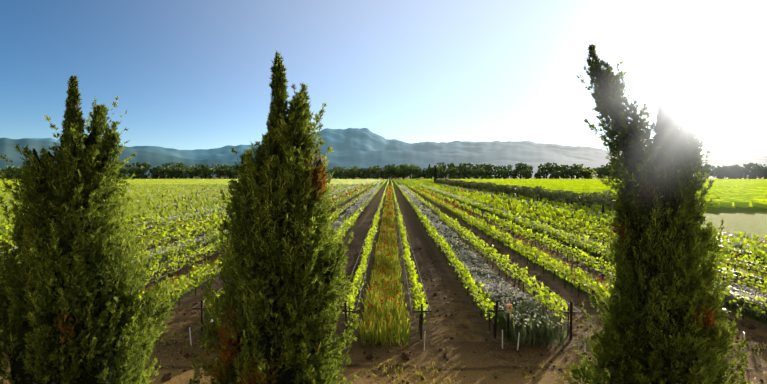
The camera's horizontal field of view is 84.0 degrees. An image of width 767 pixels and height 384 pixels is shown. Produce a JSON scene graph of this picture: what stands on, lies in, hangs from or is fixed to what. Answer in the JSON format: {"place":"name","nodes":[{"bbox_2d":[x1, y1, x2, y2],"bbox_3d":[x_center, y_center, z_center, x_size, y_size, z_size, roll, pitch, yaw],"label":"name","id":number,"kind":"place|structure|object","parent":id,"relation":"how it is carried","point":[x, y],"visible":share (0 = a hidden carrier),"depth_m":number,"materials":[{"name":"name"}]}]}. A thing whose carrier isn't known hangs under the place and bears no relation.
{"place":"outdoors","nodes":[
{"label":"outdoors","id":0,"kind":"place"},
{"bbox_2d":[0,177,766,383],"bbox_3d":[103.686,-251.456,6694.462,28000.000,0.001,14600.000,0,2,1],"label":"ground","id":1,"kind":"structure","parent":0,"point":[472,328],"depth_m":17.05,"materials":[{"name":"brown soil"}]},
{"bbox_2d":[0,75,186,383],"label":"cypress","id":2,"kind":"object","parent":1,"relation":"on","point":[31,236],"depth_m":6.97,"materials":[{"name":"green plant"}]},
{"bbox_2d":[188,50,359,383],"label":"cypress","id":3,"kind":"object","parent":1,"relation":"on","point":[294,187],"depth_m":5.81,"materials":[{"name":"green plant"}]},
{"bbox_2d":[0,184,615,227],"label":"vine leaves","id":4,"kind":"object","parent":1,"relation":"on","point":[168,211],"visible":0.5,"depth_m":76.95,"materials":[{"name":"green plant"}]},
{"bbox_2d":[2,184,737,324],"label":"wildflowers","id":5,"kind":"object","parent":1,"relation":"on","point":[370,304],"visible":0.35,"depth_m":34.87,"materials":[{"name":"plant"}]},
{"bbox_2d":[1,200,744,291],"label":"trellis stakes","id":6,"kind":"object","parent":1,"relation":"on","point":[203,235],"visible":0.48,"depth_m":32.86,"materials":[{"name":"wood"}]},
{"bbox_2d":[0,138,751,176],"bbox_3d":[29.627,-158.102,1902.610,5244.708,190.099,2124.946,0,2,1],"label":"mountain foothills","id":7,"kind":"structure","parent":1,"relation":"on","point":[8,149],"depth_m":1990.35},
{"bbox_2d":[0,246,762,383],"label":"soil clods","id":8,"kind":"object","parent":1,"relation":"on","point":[167,377],"visible":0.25,"depth_m":13.98,"materials":[{"name":"brown soil"}]},
{"bbox_2d":[1,290,763,382],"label":"headland straw litter","id":9,"kind":"object","parent":1,"relation":"on","point":[408,348],"visible":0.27,"depth_m":13.68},
{"bbox_2d":[0,185,766,346],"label":"grass","id":10,"kind":"structure","parent":1,"relation":"on","point":[376,318],"depth_m":22.79,"materials":[{"name":"green plant"}]},
{"bbox_2d":[0,184,766,346],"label":"flowering plants","id":11,"kind":"object","parent":1,"relation":"on","point":[543,332],"visible":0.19,"depth_m":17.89,"materials":[{"name":"plant"}]},
{"bbox_2d":[0,179,766,208],"bbox_3d":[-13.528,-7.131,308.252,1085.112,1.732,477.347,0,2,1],"label":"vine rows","id":12,"kind":"object","parent":1,"relation":"on","point":[734,193],"visible":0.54,"depth_m":226.26,"materials":[{"name":"green plant"}]},
{"bbox_2d":[0,162,766,179],"bbox_3d":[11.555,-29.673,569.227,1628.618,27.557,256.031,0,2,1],"label":"treeline","id":13,"kind":"object","parent":1,"relation":"on","point":[452,170],"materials":[{"name":"green plant"}]},
{"bbox_2d":[1,329,766,383],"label":"headland dry tufts","id":14,"kind":"object","parent":1,"relation":"on","point":[434,370],"visible":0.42,"depth_m":12.55,"materials":[{"name":"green plant"}]},
{"bbox_2d":[1,204,766,331],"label":"vine trunks","id":15,"kind":"object","parent":1,"relation":"on","point":[593,291],"visible":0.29,"depth_m":27.17,"materials":[{"name":"brown wood"}]},
{"bbox_2d":[0,208,766,322],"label":"vine leaves","id":16,"kind":"object","parent":15,"relation":"attached to","point":[470,281],"visible":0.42,"depth_m":27.62,"materials":[{"name":"green plant"}]},
{"bbox_2d":[134,300,729,339],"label":"trellis posts","id":17,"kind":"object","parent":1,"relation":"on","point":[495,311],"visible":0.33,"depth_m":14.88,"materials":[{"name":"wood"}]},
{"bbox_2d":[0,203,765,311],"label":"trellis wires","id":18,"kind":"object","parent":17,"relation":"attached to","point":[459,257],"visible":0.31,"depth_m":26.13,"materials":[{"name":"grey metal"}]},
{"bbox_2d":[15,195,766,325],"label":"trellis drip hose","id":19,"kind":"object","parent":18,"relation":"hanging from","point":[451,262],"visible":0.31,"depth_m":27.22,"materials":[{"name":"black plastic"}]},
{"bbox_2d":[434,166,436,182],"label":"tree","id":20,"kind":"object","parent":1,"relation":"on","point":[435,172],"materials":[{"name":"green plant"}]},
{"bbox_2d":[189,327,744,351],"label":"pvc irrigation risers","id":21,"kind":"object","parent":1,"relation":"on","point":[425,335],"visible":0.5,"depth_m":13.94,"materials":[{"name":"white"}]},
{"bbox_2d":[507,313,508,339],"bbox_3d":[4.338,4.537,14.836,0.044,1.220,0.044,0,2,1],"label":"sign post","id":22,"kind":"object","parent":1,"relation":"on","point":[507,326],"visible":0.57,"depth_m":14.83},
{"bbox_2d":[506,305,511,312],"bbox_3d":[4.336,4.031,14.732,0.150,0.260,0.120,0,2,1],"label":"nest box body","id":23,"kind":"object","parent":22,"relation":"on","point":[508,310],"visible":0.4,"depth_m":14.67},
{"bbox_2d":[435,178,618,212],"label":"olive hedge","id":24,"kind":"object","parent":1,"relation":"on","point":[604,199],"depth_m":85.35,"materials":[{"name":"green plant"}]},
{"bbox_2d":[567,44,752,383],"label":"cypress","id":25,"kind":"object","parent":1,"relation":"on","point":[696,272],"depth_m":6.59,"materials":[{"name":"green plant"}]},
{"bbox_2d":[0,0,766,155],"label":"sky","id":26,"kind":"structure","parent":0,"point":[185,74],"materials":[{"name":"blue"}]},
{"bbox_2d":[21,138,766,157],"bbox_3d":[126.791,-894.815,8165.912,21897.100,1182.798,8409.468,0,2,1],"label":"mountain range","id":27,"kind":"structure","parent":0,"point":[728,155],"depth_m":8208.07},
{"bbox_2d":[37,128,766,166],"bbox_3d":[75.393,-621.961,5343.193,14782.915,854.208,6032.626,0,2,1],"label":"mountain range","id":28,"kind":"structure","parent":0,"point":[362,139],"depth_m":6286.08,"materials":[{"name":"blue stone"}]},
{"bbox_2d":[131,146,720,166],"bbox_3d":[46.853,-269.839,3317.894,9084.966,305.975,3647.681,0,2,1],"label":"mountain range","id":29,"kind":"structure","parent":0,"point":[380,158],"depth_m":3949.24,"materials":[{"name":"blue stone"}]}
]}

